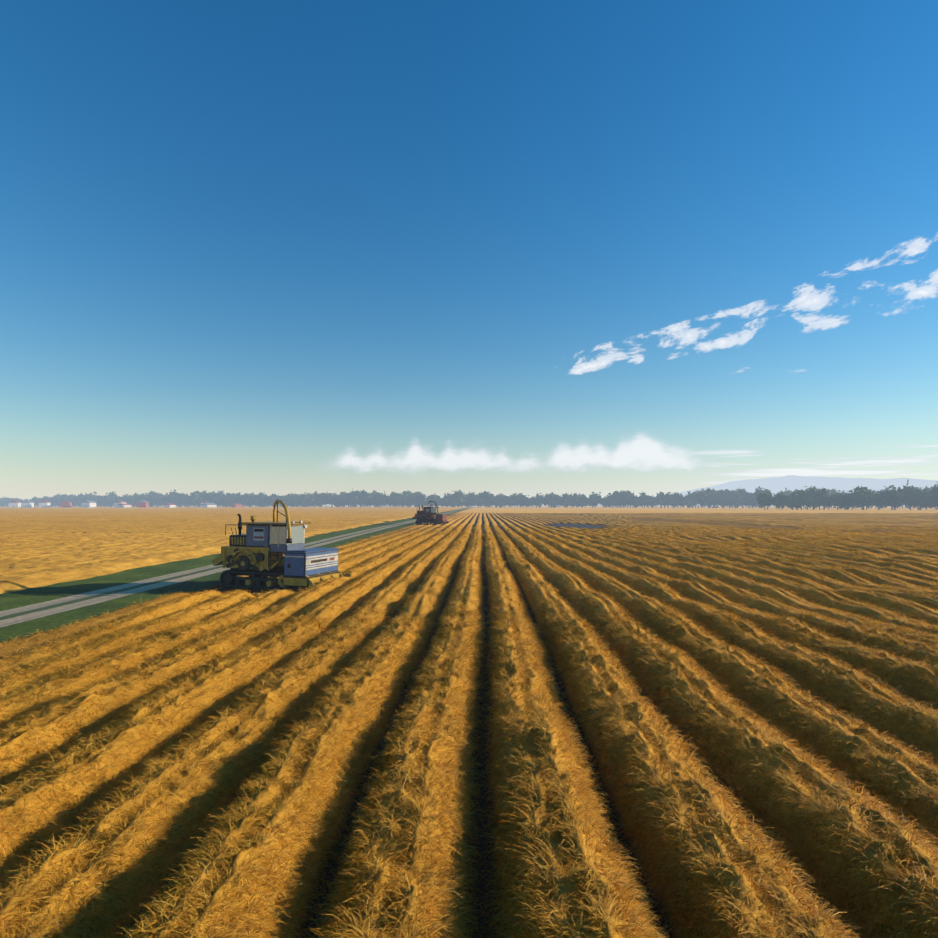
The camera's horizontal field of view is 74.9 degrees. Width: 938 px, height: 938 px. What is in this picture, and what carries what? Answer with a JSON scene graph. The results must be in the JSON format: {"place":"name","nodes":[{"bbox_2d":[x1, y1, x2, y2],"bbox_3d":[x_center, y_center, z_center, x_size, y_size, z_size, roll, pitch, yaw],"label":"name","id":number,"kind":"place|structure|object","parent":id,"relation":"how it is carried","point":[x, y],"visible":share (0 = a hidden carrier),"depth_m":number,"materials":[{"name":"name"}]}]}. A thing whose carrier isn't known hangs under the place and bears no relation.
{"place":"outdoors","nodes":[
{"label":"outdoors","id":0,"kind":"place"},
{"bbox_2d":[0,532,314,593],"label":"crop field","id":1,"kind":"structure","parent":0,"point":[28,560],"depth_m":41.31,"materials":[{"name":"yellow plant"}]},
{"bbox_2d":[0,507,466,534],"bbox_3d":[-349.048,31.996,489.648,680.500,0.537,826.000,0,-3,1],"label":"crop field","id":2,"kind":"structure","parent":0,"point":[322,520],"depth_m":145.53,"materials":[{"name":"yellow plant"}]},
{"bbox_2d":[0,507,469,643],"bbox_3d":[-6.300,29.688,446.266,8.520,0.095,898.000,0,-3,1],"label":"verge grass","id":3,"kind":"structure","parent":0,"point":[20,598],"depth_m":25.95,"materials":[{"name":"green plant"}]},
{"bbox_2d":[0,507,471,627],"bbox_3d":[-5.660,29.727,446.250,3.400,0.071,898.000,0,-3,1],"label":"road","id":4,"kind":"structure","parent":0,"point":[32,612],"depth_m":25.10,"materials":[{"name":"grey asphalt"}]},
{"bbox_2d":[0,505,937,644],"bbox_3d":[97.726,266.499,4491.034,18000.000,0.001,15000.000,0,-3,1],"label":"ground","id":5,"kind":"structure","parent":0,"point":[603,509],"depth_m":475.47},
{"bbox_2d":[8,500,20,506],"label":"house","id":6,"kind":"structure","parent":5,"relation":"on","point":[15,503],"depth_m":767.49,"materials":[{"name":"white"}]},
{"bbox_2d":[21,501,33,506],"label":"house","id":7,"kind":"structure","parent":5,"relation":"on","point":[27,503],"depth_m":751.31,"materials":[{"name":"white"}]},
{"bbox_2d":[38,500,50,506],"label":"house","id":8,"kind":"structure","parent":5,"relation":"on","point":[43,503],"depth_m":748.55,"materials":[{"name":"white"}]},
{"bbox_2d":[60,501,71,506],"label":"house","id":9,"kind":"structure","parent":5,"relation":"on","point":[66,504],"depth_m":753.41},
{"bbox_2d":[81,500,95,506],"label":"house","id":10,"kind":"structure","parent":5,"relation":"on","point":[88,503],"depth_m":755.52,"materials":[{"name":"white"}]},
{"bbox_2d":[114,500,125,506],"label":"house","id":11,"kind":"structure","parent":5,"relation":"on","point":[117,502],"depth_m":783.54,"materials":[{"name":"white"}]},
{"bbox_2d":[117,503,131,506],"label":"house","id":12,"kind":"structure","parent":5,"relation":"on","point":[124,505],"depth_m":750.25,"materials":[{"name":"white"}]},
{"bbox_2d":[136,500,148,506],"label":"house","id":13,"kind":"structure","parent":5,"relation":"on","point":[142,503],"depth_m":739.38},
{"bbox_2d":[163,503,175,506],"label":"house","id":14,"kind":"structure","parent":5,"relation":"on","point":[169,505],"depth_m":760.15,"materials":[{"name":"white"}]},
{"bbox_2d":[201,503,216,506],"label":"house","id":15,"kind":"structure","parent":5,"relation":"on","point":[208,505],"depth_m":760.64,"materials":[{"name":"white"}]},
{"bbox_2d":[231,503,242,506],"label":"house","id":16,"kind":"structure","parent":5,"relation":"on","point":[236,505],"depth_m":776.77,"materials":[{"name":"white"}]},
{"bbox_2d":[0,607,937,937],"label":"crop rows","id":17,"kind":"object","parent":5,"relation":"on","point":[628,887],"depth_m":6.67,"materials":[{"name":"yellow plant"}]},
{"bbox_2d":[0,486,937,507],"bbox_3d":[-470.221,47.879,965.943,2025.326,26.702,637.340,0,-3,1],"label":"treeline","id":18,"kind":"object","parent":5,"relation":"on","point":[721,497],"visible":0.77,"depth_m":792.47,"materials":[{"name":"green plant"}]},
{"bbox_2d":[24,524,937,644],"bbox_3d":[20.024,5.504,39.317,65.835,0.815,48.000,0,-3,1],"label":"field rows","id":19,"kind":"object","parent":5,"relation":"on","point":[769,593],"depth_m":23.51,"materials":[{"name":"plant"}]},
{"bbox_2d":[212,499,343,589],"bbox_3d":[-8.504,3.273,27.172,5.819,3.864,2.695,-1,-4,20],"label":"harvester","id":20,"kind":"object","parent":19,"relation":"on","point":[260,554],"visible":0.98,"depth_m":26.36,"materials":[{"name":"metal"}]},
{"bbox_2d":[104,488,876,507],"bbox_3d":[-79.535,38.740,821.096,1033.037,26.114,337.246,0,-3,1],"label":"trees","id":21,"kind":"object","parent":5,"relation":"on","point":[701,496],"visible":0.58,"depth_m":762.98,"materials":[{"name":"green plant"}]},
{"bbox_2d":[549,524,601,528],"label":"puddle","id":22,"kind":"object","parent":5,"relation":"on","point":[578,526],"depth_m":100.37,"materials":[{"name":"grey liquid"}]},
{"bbox_2d":[369,513,937,539],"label":"field rows","id":23,"kind":"object","parent":5,"relation":"on","point":[785,521],"depth_m":115.30,"materials":[{"name":"plant"}]},
{"bbox_2d":[412,501,448,524],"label":"tractor","id":24,"kind":"object","parent":23,"relation":"on","point":[424,515],"visible":0.94,"depth_m":110.65,"materials":[{"name":"metal"}]},
{"bbox_2d":[755,479,937,509],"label":"treeline","id":25,"kind":"object","parent":5,"relation":"on","point":[863,497],"visible":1,"depth_m":448.23,"materials":[{"name":"green plant"}]},
{"bbox_2d":[0,0,937,504],"label":"sky","id":26,"kind":"structure","parent":0,"point":[531,248],"materials":[{"name":"blue"}]},
{"bbox_2d":[587,475,937,504],"bbox_3d":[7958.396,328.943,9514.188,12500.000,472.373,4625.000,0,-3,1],"label":"distant mountains","id":27,"kind":"structure","parent":0,"point":[774,485],"depth_m":9480.59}
]}

